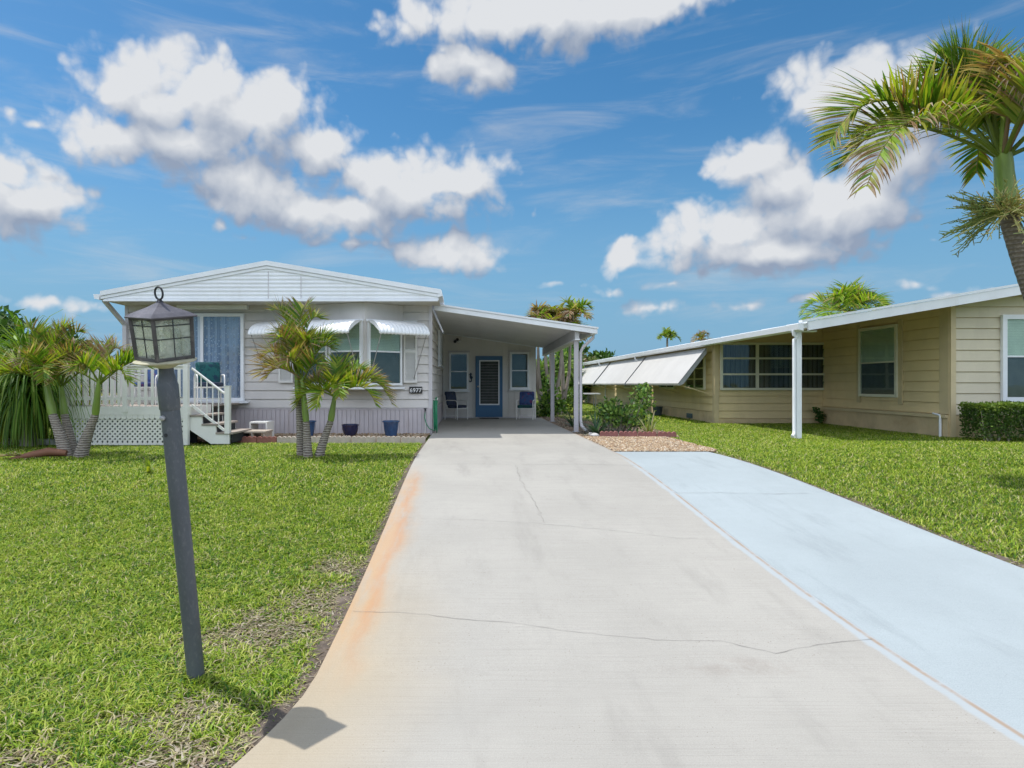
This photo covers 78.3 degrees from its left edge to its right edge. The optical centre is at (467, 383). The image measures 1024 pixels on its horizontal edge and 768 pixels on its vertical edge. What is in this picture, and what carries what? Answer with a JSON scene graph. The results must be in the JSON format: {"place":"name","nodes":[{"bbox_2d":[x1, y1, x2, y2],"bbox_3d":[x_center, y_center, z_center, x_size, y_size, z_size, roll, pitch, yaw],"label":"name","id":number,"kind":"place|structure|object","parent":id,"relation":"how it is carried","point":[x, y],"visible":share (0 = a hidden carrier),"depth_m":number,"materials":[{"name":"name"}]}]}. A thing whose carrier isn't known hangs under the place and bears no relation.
{"place":"outdoors","nodes":[
{"label":"outdoors","id":0,"kind":"place"},
{"bbox_2d":[0,352,15,438],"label":"ornamental grass","id":1,"kind":"object","parent":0,"point":[3,397],"depth_m":12.26,"materials":[{"name":"green plant"}]},
{"bbox_2d":[0,386,60,444],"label":"ornamental grass","id":2,"kind":"object","parent":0,"point":[21,429],"depth_m":12.17,"materials":[{"name":"green plant"}]},
{"bbox_2d":[48,417,83,438],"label":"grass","id":3,"kind":"structure","parent":0,"point":[61,423],"depth_m":16.17,"materials":[{"name":"green plant"}]},
{"bbox_2d":[0,593,348,767],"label":"grass","id":4,"kind":"structure","parent":0,"point":[127,613],"depth_m":3.48,"materials":[{"name":"green plant"}]},
{"bbox_2d":[0,492,396,600],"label":"grass","id":5,"kind":"structure","parent":0,"point":[60,510],"depth_m":5.86,"materials":[{"name":"green plant"}]},
{"bbox_2d":[0,391,1023,767],"bbox_3d":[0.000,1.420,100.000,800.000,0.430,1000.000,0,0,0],"label":"lawn","id":6,"kind":"structure","parent":0,"point":[196,707],"depth_m":4.25,"materials":[{"name":"plant"}]},
{"bbox_2d":[0,447,67,459],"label":"fallen frond","id":7,"kind":"object","parent":6,"relation":"on","point":[48,451],"visible":0.98,"depth_m":10.10,"materials":[{"name":"brown plant"}]},
{"bbox_2d":[38,438,55,444],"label":"kerb block","id":8,"kind":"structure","parent":6,"relation":"on","point":[51,442],"depth_m":12.18,"materials":[{"name":"grey concrete"}]},
{"bbox_2d":[0,313,95,456],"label":"palm tree","id":9,"kind":"object","parent":6,"relation":"on","point":[41,351],"visible":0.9,"depth_m":10.36,"materials":[{"name":"green plant"}]},
{"bbox_2d":[0,331,101,385],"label":"tree","id":10,"kind":"object","parent":6,"relation":"on","point":[3,347],"depth_m":17.63,"materials":[{"name":"green plant"}]},
{"bbox_2d":[0,305,102,350],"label":"tree","id":11,"kind":"object","parent":6,"relation":"on","point":[5,322],"visible":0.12,"depth_m":25.33,"materials":[{"name":"green plant"}]},
{"bbox_2d":[0,306,108,450],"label":"ponytail palm","id":12,"kind":"object","parent":6,"relation":"on","point":[26,401],"visible":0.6,"depth_m":11.51,"materials":[{"name":"green plant"}]},
{"bbox_2d":[25,316,121,452],"bbox_3d":[-6.829,0.071,10.673,1.661,2.460,1.435,0,0,0],"label":"palm tree","id":13,"kind":"object","parent":6,"relation":"on","point":[66,423],"visible":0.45,"depth_m":10.66,"materials":[{"name":"green plant"}]},
{"bbox_2d":[52,381,114,435],"bbox_3d":[-8.756,0.479,14.099,1.605,1.361,2.002,0,0,-17],"label":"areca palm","id":14,"kind":"object","parent":6,"relation":"on","point":[81,402],"visible":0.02,"depth_m":13.77,"materials":[{"name":"green plant"}]},
{"bbox_2d":[42,331,154,457],"bbox_3d":[-5.974,0.218,10.208,1.749,2.184,1.274,0,0,0],"label":"palm tree","id":15,"kind":"object","parent":6,"relation":"on","point":[103,358],"visible":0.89,"depth_m":10.20,"materials":[{"name":"green plant"}]},
{"bbox_2d":[145,457,152,473],"bbox_3d":[-4.467,1.133,8.771,0.086,0.261,0.278,0,0,-11],"label":"weed sprout","id":16,"kind":"object","parent":6,"relation":"on","point":[149,468],"visible":0.96,"depth_m":8.78,"materials":[{"name":"green plant"}]},
{"bbox_2d":[64,363,240,444],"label":"deck","id":17,"kind":"structure","parent":6,"relation":"on","point":[123,420],"depth_m":12.03,"materials":[{"name":"white paint"}]},
{"bbox_2d":[134,369,156,404],"bbox_3d":[-6.745,-0.020,13.435,0.568,0.920,0.598,0,0,8],"label":"patio chair","id":18,"kind":"object","parent":17,"relation":"on","point":[149,379],"visible":0.27,"depth_m":13.56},
{"bbox_2d":[194,362,224,404],"bbox_3d":[-5.568,-0.020,13.530,0.568,0.920,0.598,0,0,-30],"label":"patio chair","id":19,"kind":"object","parent":17,"relation":"on","point":[210,371],"visible":0.84,"depth_m":13.64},
{"bbox_2d":[124,286,204,681],"bbox_3d":[-1.515,0.617,3.296,0.338,2.238,0.338,-1,10,0],"label":"lamp post","id":20,"kind":"object","parent":6,"relation":"on","point":[170,358],"visible":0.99,"depth_m":3.22,"materials":[{"name":"metal"}]},
{"bbox_2d":[0,494,396,767],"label":"dead grass","id":21,"kind":"structure","parent":6,"relation":"on","point":[150,764],"depth_m":3.33,"materials":[{"name":"beige plant"}]},
{"bbox_2d":[0,442,421,495],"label":"grass","id":22,"kind":"structure","parent":6,"relation":"on","point":[279,456],"depth_m":9.04,"materials":[{"name":"green plant"}]},
{"bbox_2d":[190,367,251,443],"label":"stairs","id":23,"kind":"structure","parent":6,"relation":"on","point":[212,427],"depth_m":12.12,"materials":[{"name":"white paint"}]},
{"bbox_2d":[237,436,256,443],"bbox_3d":[-4.464,1.144,12.712,0.392,0.175,0.060,0,-3,1],"label":"edging block","id":24,"kind":"object","parent":6,"relation":"on","point":[249,439],"depth_m":12.68,"materials":[{"name":"red concrete"}]},
{"bbox_2d":[257,436,276,443],"bbox_3d":[-4.060,1.146,12.713,0.392,0.175,0.060,0,-3,1],"label":"edging block","id":25,"kind":"object","parent":6,"relation":"on","point":[265,439],"depth_m":12.68,"materials":[{"name":"red concrete"}]},
{"bbox_2d":[277,436,296,443],"bbox_3d":[-3.607,1.145,12.701,0.490,0.175,0.060,-1,2,1],"label":"edging block","id":26,"kind":"object","parent":6,"relation":"on","point":[290,439],"depth_m":12.67,"materials":[{"name":"grey concrete"}]},
{"bbox_2d":[257,324,339,456],"bbox_3d":[-2.753,0.126,10.196,1.372,2.320,1.097,0,0,0],"label":"palm tree","id":27,"kind":"object","parent":6,"relation":"on","point":[306,360],"visible":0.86,"depth_m":10.19,"materials":[{"name":"green plant"}]},
{"bbox_2d":[193,442,425,767],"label":"soil edge","id":28,"kind":"object","parent":6,"relation":"on","point":[281,712],"visible":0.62,"depth_m":3.71,"materials":[{"name":"brown soil"}]},
{"bbox_2d":[76,372,544,392],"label":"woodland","id":29,"kind":"object","parent":6,"relation":"on","point":[116,385],"depth_m":85.59,"materials":[{"name":"green plant"}]},
{"bbox_2d":[197,433,429,441],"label":"gravel","id":30,"kind":"structure","parent":6,"relation":"on","point":[401,435],"depth_m":14.29,"materials":[{"name":"beige gravel"}]},
{"bbox_2d":[244,430,272,436],"bbox_3d":[-4.370,1.073,13.040,0.500,0.215,0.520,0,0,0],"label":"wooden step","id":31,"kind":"object","parent":30,"relation":"on","point":[257,433],"visible":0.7,"depth_m":12.93,"materials":[{"name":"white wood"}]},
{"bbox_2d":[249,421,273,436],"bbox_3d":[-4.470,0.995,13.650,0.380,0.370,0.500,0,0,0],"label":"wooden step","id":32,"kind":"object","parent":30,"relation":"on","point":[253,425],"visible":0.62,"depth_m":13.57,"materials":[{"name":"white paint"}]},
{"bbox_2d":[309,420,315,435],"bbox_3d":[-3.620,1.004,14.200,0.396,0.352,0.396,0,0,0],"label":"plant pot","id":33,"kind":"object","parent":30,"relation":"on","point":[312,425],"visible":0.3,"depth_m":14.12,"materials":[{"name":"blue ceramic"}]},
{"bbox_2d":[342,424,358,435],"bbox_3d":[-2.660,1.046,14.250,0.396,0.268,0.396,0,0,0],"label":"plant pot","id":34,"kind":"object","parent":30,"relation":"on","point":[350,429],"visible":0.95,"depth_m":14.11,"materials":[{"name":"blue ceramic"}]},
{"bbox_2d":[382,420,399,435],"bbox_3d":[-1.730,1.004,14.200,0.396,0.352,0.396,0,0,0],"label":"plant pot","id":35,"kind":"object","parent":30,"relation":"on","point":[390,427],"visible":0.9,"depth_m":14.07,"materials":[{"name":"blue ceramic"}]},
{"bbox_2d":[93,260,535,434],"bbox_3d":[-2.983,-0.725,22.019,10.694,4.050,16.962,0,0,0],"label":"mobile home","id":36,"kind":"object","parent":6,"relation":"on","point":[397,335],"visible":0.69,"depth_m":14.88,"materials":[{"name":"grey"}]},
{"bbox_2d":[156,313,249,402],"bbox_3d":[-6.253,-0.608,14.833,2.167,2.121,0.186,0,0,0],"label":"sliding door","id":37,"kind":"structure","parent":36,"relation":"in","point":[200,323],"depth_m":14.87,"materials":[{"name":"white metal"}]},
{"bbox_2d":[295,333,327,384],"bbox_3d":[-3.641,-0.720,14.689,0.860,1.500,0.074,0,0,20],"label":"window","id":38,"kind":"structure","parent":36,"relation":"in","point":[324,348],"depth_m":14.63,"materials":[{"name":"grey glass"}]},
{"bbox_2d":[328,321,362,383],"bbox_3d":[-2.795,-0.720,14.383,0.860,1.500,0.074,0,0,20],"label":"window","id":39,"kind":"structure","parent":36,"relation":"in","point":[355,334],"depth_m":14.33,"materials":[{"name":"grey glass"}]},
{"bbox_2d":[367,321,401,384],"bbox_3d":[-1.911,-0.720,14.543,0.900,1.500,0.074,0,0,-39],"label":"window","id":40,"kind":"structure","parent":36,"relation":"in","point":[388,359],"depth_m":14.57,"materials":[{"name":"grey glass"}]},
{"bbox_2d":[409,387,421,392],"bbox_3d":[-1.226,0.143,14.863,0.306,0.161,0.026,0,0,0],"label":"house number sign","id":41,"kind":"object","parent":36,"relation":"attached to","point":[415,389],"visible":1,"depth_m":14.86,"materials":[{"name":"black metal"}]},
{"bbox_2d":[424,397,437,432],"bbox_3d":[-0.816,0.740,14.968,0.212,0.858,0.471,0,0,30],"label":"garden hose","id":42,"kind":"object","parent":36,"relation":"hanging from","point":[435,417],"visible":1,"depth_m":14.94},
{"bbox_2d":[438,330,443,367],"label":"window","id":43,"kind":"structure","parent":36,"relation":"in","point":[439,331],"depth_m":18.11,"materials":[{"name":"white metal"}]},
{"bbox_2d":[448,351,469,391],"bbox_3d":[-0.295,-0.434,21.537,0.763,1.412,0.114,0,0,0],"label":"window","id":44,"kind":"structure","parent":36,"relation":"in","point":[458,362],"depth_m":21.58,"materials":[{"name":"glass"}]},
{"bbox_2d":[475,356,502,416],"bbox_3d":[0.741,0.084,21.529,0.929,2.091,0.126,0,0,0],"label":"door","id":45,"kind":"structure","parent":36,"relation":"in","point":[488,369],"depth_m":21.54,"materials":[{"name":"blue metal"}]},
{"bbox_2d":[434,304,598,432],"bbox_3d":[1.170,-0.358,18.615,3.940,3.156,7.170,0,0,0],"label":"carport","id":46,"kind":"object","parent":36,"relation":"attached to","point":[550,337],"visible":0.95,"depth_m":16.40,"materials":[{"name":"white metal"}]},
{"bbox_2d":[509,350,530,389],"bbox_3d":[1.791,-0.466,21.537,0.752,1.369,0.114,0,0,0],"label":"window","id":47,"kind":"structure","parent":36,"relation":"in","point":[519,359],"depth_m":21.56,"materials":[{"name":"glass"}]},
{"bbox_2d":[311,436,320,442],"bbox_3d":[-3.105,1.139,12.713,0.490,0.175,0.060,0,0,0],"label":"edging block","id":48,"kind":"object","parent":6,"relation":"on","point":[314,439],"depth_m":12.68,"materials":[{"name":"grey concrete"}]},
{"bbox_2d":[327,436,350,443],"bbox_3d":[-2.603,1.138,12.729,0.490,0.175,0.060,-1,-1,1],"label":"edging block","id":49,"kind":"object","parent":6,"relation":"on","point":[340,439],"depth_m":12.70,"materials":[{"name":"grey concrete"}]},
{"bbox_2d":[287,352,396,456],"bbox_3d":[-2.054,0.357,10.245,1.806,1.883,1.273,0,0,0],"label":"palm tree","id":50,"kind":"object","parent":6,"relation":"on","point":[337,372],"visible":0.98,"depth_m":10.24,"materials":[{"name":"green plant"}]},
{"bbox_2d":[351,436,375,443],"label":"edging block","id":51,"kind":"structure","parent":6,"relation":"on","point":[362,439],"depth_m":12.68,"materials":[{"name":"grey concrete"}]},
{"bbox_2d":[376,436,400,443],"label":"edging block","id":52,"kind":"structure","parent":6,"relation":"on","point":[389,439],"depth_m":12.70,"materials":[{"name":"grey concrete"}]},
{"bbox_2d":[401,436,424,443],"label":"edging block","id":53,"kind":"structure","parent":6,"relation":"on","point":[413,439],"depth_m":12.69,"materials":[{"name":"grey concrete"}]},
{"bbox_2d":[525,294,595,414],"bbox_3d":[3.361,-1.171,25.525,3.545,4.918,3.837,0,0,0],"label":"palm clump","id":54,"kind":"object","parent":6,"relation":"on","point":[569,312],"visible":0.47,"depth_m":25.06,"materials":[{"name":"green plant"}]},
{"bbox_2d":[537,385,586,409],"bbox_3d":[4.109,0.578,26.683,2.424,1.320,1.679,0,0,-35],"label":"shrub","id":55,"kind":"object","parent":6,"relation":"on","point":[570,395],"visible":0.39,"depth_m":26.52,"materials":[{"name":"green plant"}]},
{"bbox_2d":[536,346,590,402],"bbox_3d":[5.195,-0.521,38.134,5.434,3.651,3.633,0,0,0],"label":"tree","id":56,"kind":"object","parent":6,"relation":"on","point":[571,381],"visible":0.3,"depth_m":37.67,"materials":[{"name":"green plant"}]},
{"bbox_2d":[541,352,599,390],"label":"tree","id":57,"kind":"object","parent":6,"relation":"on","point":[585,358],"visible":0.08,"depth_m":43.72,"materials":[{"name":"green plant"}]},
{"bbox_2d":[554,341,616,382],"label":"tree","id":58,"kind":"object","parent":6,"relation":"on","point":[600,354],"visible":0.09,"depth_m":50.12,"materials":[{"name":"green plant"}]},
{"bbox_2d":[583,393,600,407],"bbox_3d":[5.000,0.810,28.850,2.100,0.780,0.700,0,0,0],"label":"garden table","id":59,"kind":"object","parent":6,"relation":"on","point":[593,397],"visible":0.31,"depth_m":28.59,"materials":[{"name":"white paint"}]},
{"bbox_2d":[536,415,678,436],"bbox_3d":[3.730,1.182,18.960,2.340,0.001,10.080,0,0,0],"label":"planting bed","id":60,"kind":"object","parent":6,"relation":"on","point":[561,419],"visible":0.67,"depth_m":17.05,"materials":[{"name":"brown gravel"}]},
{"bbox_2d":[536,375,567,416],"bbox_3d":[2.956,-0.017,22.621,1.428,2.768,1.094,0,0,-39],"label":"shrub","id":61,"kind":"object","parent":60,"relation":"on","point":[559,406],"visible":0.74,"depth_m":22.49,"materials":[{"name":"green plant"}]},
{"bbox_2d":[558,410,587,426],"bbox_3d":[2.986,0.935,17.451,1.076,0.508,0.979,0,0,-15],"label":"agave","id":62,"kind":"object","parent":60,"relation":"on","point":[571,423],"visible":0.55,"depth_m":17.33,"materials":[{"name":"green plant"}]},
{"bbox_2d":[576,412,615,434],"bbox_3d":[3.019,0.867,14.710,1.095,0.667,1.157,0,0,0],"label":"agave","id":63,"kind":"object","parent":60,"relation":"on","point":[594,428],"visible":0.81,"depth_m":14.67,"materials":[{"name":"green plant"}]},
{"bbox_2d":[600,431,617,436],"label":"edging block","id":64,"kind":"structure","parent":60,"relation":"on","point":[610,433],"depth_m":13.94,"materials":[{"name":"red concrete"}]},
{"bbox_2d":[596,398,638,424],"bbox_3d":[4.250,0.799,17.552,0.946,0.879,1.429,0,0,-40],"label":"shrub","id":65,"kind":"object","parent":60,"relation":"on","point":[616,406],"visible":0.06,"depth_m":17.58,"materials":[{"name":"green plant"}]},
{"bbox_2d":[585,382,655,432],"bbox_3d":[3.741,0.595,15.182,1.775,1.283,0.995,0,0,0],"label":"shrub","id":66,"kind":"object","parent":60,"relation":"on","point":[607,412],"visible":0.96,"depth_m":15.16,"materials":[{"name":"green plant"}]},
{"bbox_2d":[619,431,636,436],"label":"edging block","id":67,"kind":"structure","parent":60,"relation":"on","point":[629,433],"depth_m":13.93,"materials":[{"name":"red concrete"}]},
{"bbox_2d":[635,411,662,431],"bbox_3d":[4.232,0.876,14.383,0.843,0.567,0.908,0,0,-19],"label":"yucca","id":68,"kind":"object","parent":60,"relation":"on","point":[650,429],"visible":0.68,"depth_m":14.40,"materials":[{"name":"green plant"}]},
{"bbox_2d":[638,431,656,436],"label":"edging block","id":69,"kind":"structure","parent":6,"relation":"on","point":[647,434],"depth_m":13.92,"materials":[{"name":"red concrete"}]},
{"bbox_2d":[658,431,676,437],"bbox_3d":[4.425,1.142,13.909,0.400,0.180,0.060,0,2,3],"label":"edging block","id":70,"kind":"object","parent":6,"relation":"on","point":[673,434],"depth_m":13.88,"materials":[{"name":"red concrete"}]},
{"bbox_2d":[657,326,680,346],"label":"palm tree","id":71,"kind":"object","parent":6,"relation":"on","point":[669,334],"visible":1,"depth_m":55.59,"materials":[{"name":"green plant"}]},
{"bbox_2d":[690,330,710,342],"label":"palm tree","id":72,"kind":"object","parent":6,"relation":"on","point":[701,335],"visible":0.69,"depth_m":55.01,"materials":[{"name":"green plant"}]},
{"bbox_2d":[582,284,1023,438],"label":"mobile home","id":73,"kind":"object","parent":6,"relation":"on","point":[928,366],"visible":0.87,"depth_m":16.45,"materials":[{"name":"beige"}]},
{"bbox_2d":[659,385,675,388],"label":"window","id":74,"kind":"structure","parent":73,"relation":"in","point":[662,386],"depth_m":23.18,"materials":[{"name":"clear glass"}]},
{"bbox_2d":[685,357,705,389],"bbox_3d":[7.413,-0.330,20.450,0.074,1.020,1.700,0,0,0],"label":"window","id":75,"kind":"structure","parent":73,"relation":"in","point":[697,379],"depth_m":20.12,"materials":[{"name":"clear glass"}]},
{"bbox_2d":[720,342,824,389],"bbox_3d":[9.261,-0.531,18.862,3.326,1.433,0.074,0,0,0],"label":"window","id":76,"kind":"structure","parent":73,"relation":"in","point":[743,365],"depth_m":18.88,"materials":[{"name":"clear glass"}]},
{"bbox_2d":[858,324,897,397],"bbox_3d":[10.663,-0.578,16.309,0.074,1.830,1.513,0,0,0],"label":"window","id":77,"kind":"structure","parent":73,"relation":"in","point":[877,346],"depth_m":16.28,"materials":[{"name":"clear glass"}]},
{"bbox_2d":[1000,315,1023,401],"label":"window","id":78,"kind":"structure","parent":73,"relation":"in","point":[1011,326],"depth_m":13.86,"materials":[{"name":"white glass"}]},
{"bbox_2d":[812,407,825,422],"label":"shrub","id":79,"kind":"object","parent":6,"relation":"on","point":[819,416],"visible":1,"depth_m":18.58,"materials":[{"name":"green plant"}]},
{"bbox_2d":[797,275,894,321],"bbox_3d":[18.745,-2.072,30.938,4.539,6.688,4.260,0,0,34],"label":"palm tree","id":80,"kind":"object","parent":6,"relation":"on","point":[853,297],"visible":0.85,"depth_m":30.67,"materials":[{"name":"green plant"}]},
{"bbox_2d":[720,454,1023,567],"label":"soil edge","id":81,"kind":"object","parent":6,"relation":"on","point":[954,540],"visible":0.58,"depth_m":6.29,"materials":[{"name":"brown soil"}]},
{"bbox_2d":[778,468,1023,567],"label":"grass","id":82,"kind":"structure","parent":6,"relation":"on","point":[971,477],"depth_m":7.48,"materials":[{"name":"green plant"}]},
{"bbox_2d":[802,14,1023,299],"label":"palm tree","id":83,"kind":"object","parent":6,"relation":"on","point":[978,87],"visible":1,"depth_m":8.39,"materials":[{"name":"green plant"}]},
{"bbox_2d":[957,400,1023,441],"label":"hedge","id":84,"kind":"object","parent":6,"relation":"on","point":[982,410],"visible":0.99,"depth_m":12.85,"materials":[{"name":"green plant"}]},
{"bbox_2d":[0,0,1023,362],"label":"sky","id":85,"kind":"structure","parent":0,"point":[646,161],"materials":[{"name":"blue"}]},
{"bbox_2d":[536,401,711,422],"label":"grass","id":86,"kind":"structure","parent":0,"point":[587,406],"depth_m":22.18,"materials":[{"name":"green plant"}]},
{"bbox_2d":[653,406,662,415],"bbox_3d":[7.100,1.005,23.400,0.380,0.330,0.380,0,0,0],"label":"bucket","id":87,"kind":"object","parent":86,"relation":"on","point":[658,409],"visible":0.86,"depth_m":23.27,"materials":[{"name":"black plastic"}]},
{"bbox_2d":[231,418,1023,767],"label":"driveway","id":88,"kind":"structure","parent":0,"point":[535,592],"depth_m":3.74,"materials":[{"name":"concrete"}]},
{"bbox_2d":[444,391,467,419],"bbox_3d":[-0.388,0.710,20.722,0.598,0.920,0.568,0,0,38],"label":"patio chair","id":89,"kind":"object","parent":88,"relation":"on","point":[451,400],"visible":0.98,"depth_m":20.68,"materials":[{"name":"blue fabric"}]},
{"bbox_2d":[516,391,534,419],"bbox_3d":[1.938,0.710,20.784,0.568,0.920,0.598,0,0,14],"label":"patio chair","id":90,"kind":"object","parent":88,"relation":"on","point":[526,400],"visible":0.97,"depth_m":20.92,"materials":[{"name":"blue fabric"}]},
{"bbox_2d":[583,436,716,451],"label":"gravel","id":91,"kind":"structure","parent":0,"point":[639,443],"depth_m":12.06,"materials":[{"name":"beige gravel"}]},
{"bbox_2d":[617,452,1023,732],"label":"parking strip","id":92,"kind":"object","parent":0,"point":[949,613],"visible":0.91,"depth_m":5.15,"materials":[{"name":"paint"}]},
{"bbox_2d":[633,422,1023,471],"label":"grass","id":93,"kind":"structure","parent":0,"point":[727,438],"depth_m":11.67,"materials":[{"name":"green plant"}]},
{"bbox_2d":[714,452,1023,566],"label":"dead grass","id":94,"kind":"structure","parent":0,"point":[894,504],"depth_m":7.22,"materials":[{"name":"plant"}]},
{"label":"mulch ring","id":95,"kind":"structure","parent":0,"visible":0},
{"bbox_2d":[245,295,342,455],"bbox_3d":[-2.858,-0.117,10.350,1.582,2.803,1.136,0,0,0],"label":"palm tree","id":96,"kind":"object","parent":95,"relation":"on","point":[286,327],"visible":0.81,"depth_m":10.38,"materials":[{"name":"green plant"}]}
]}

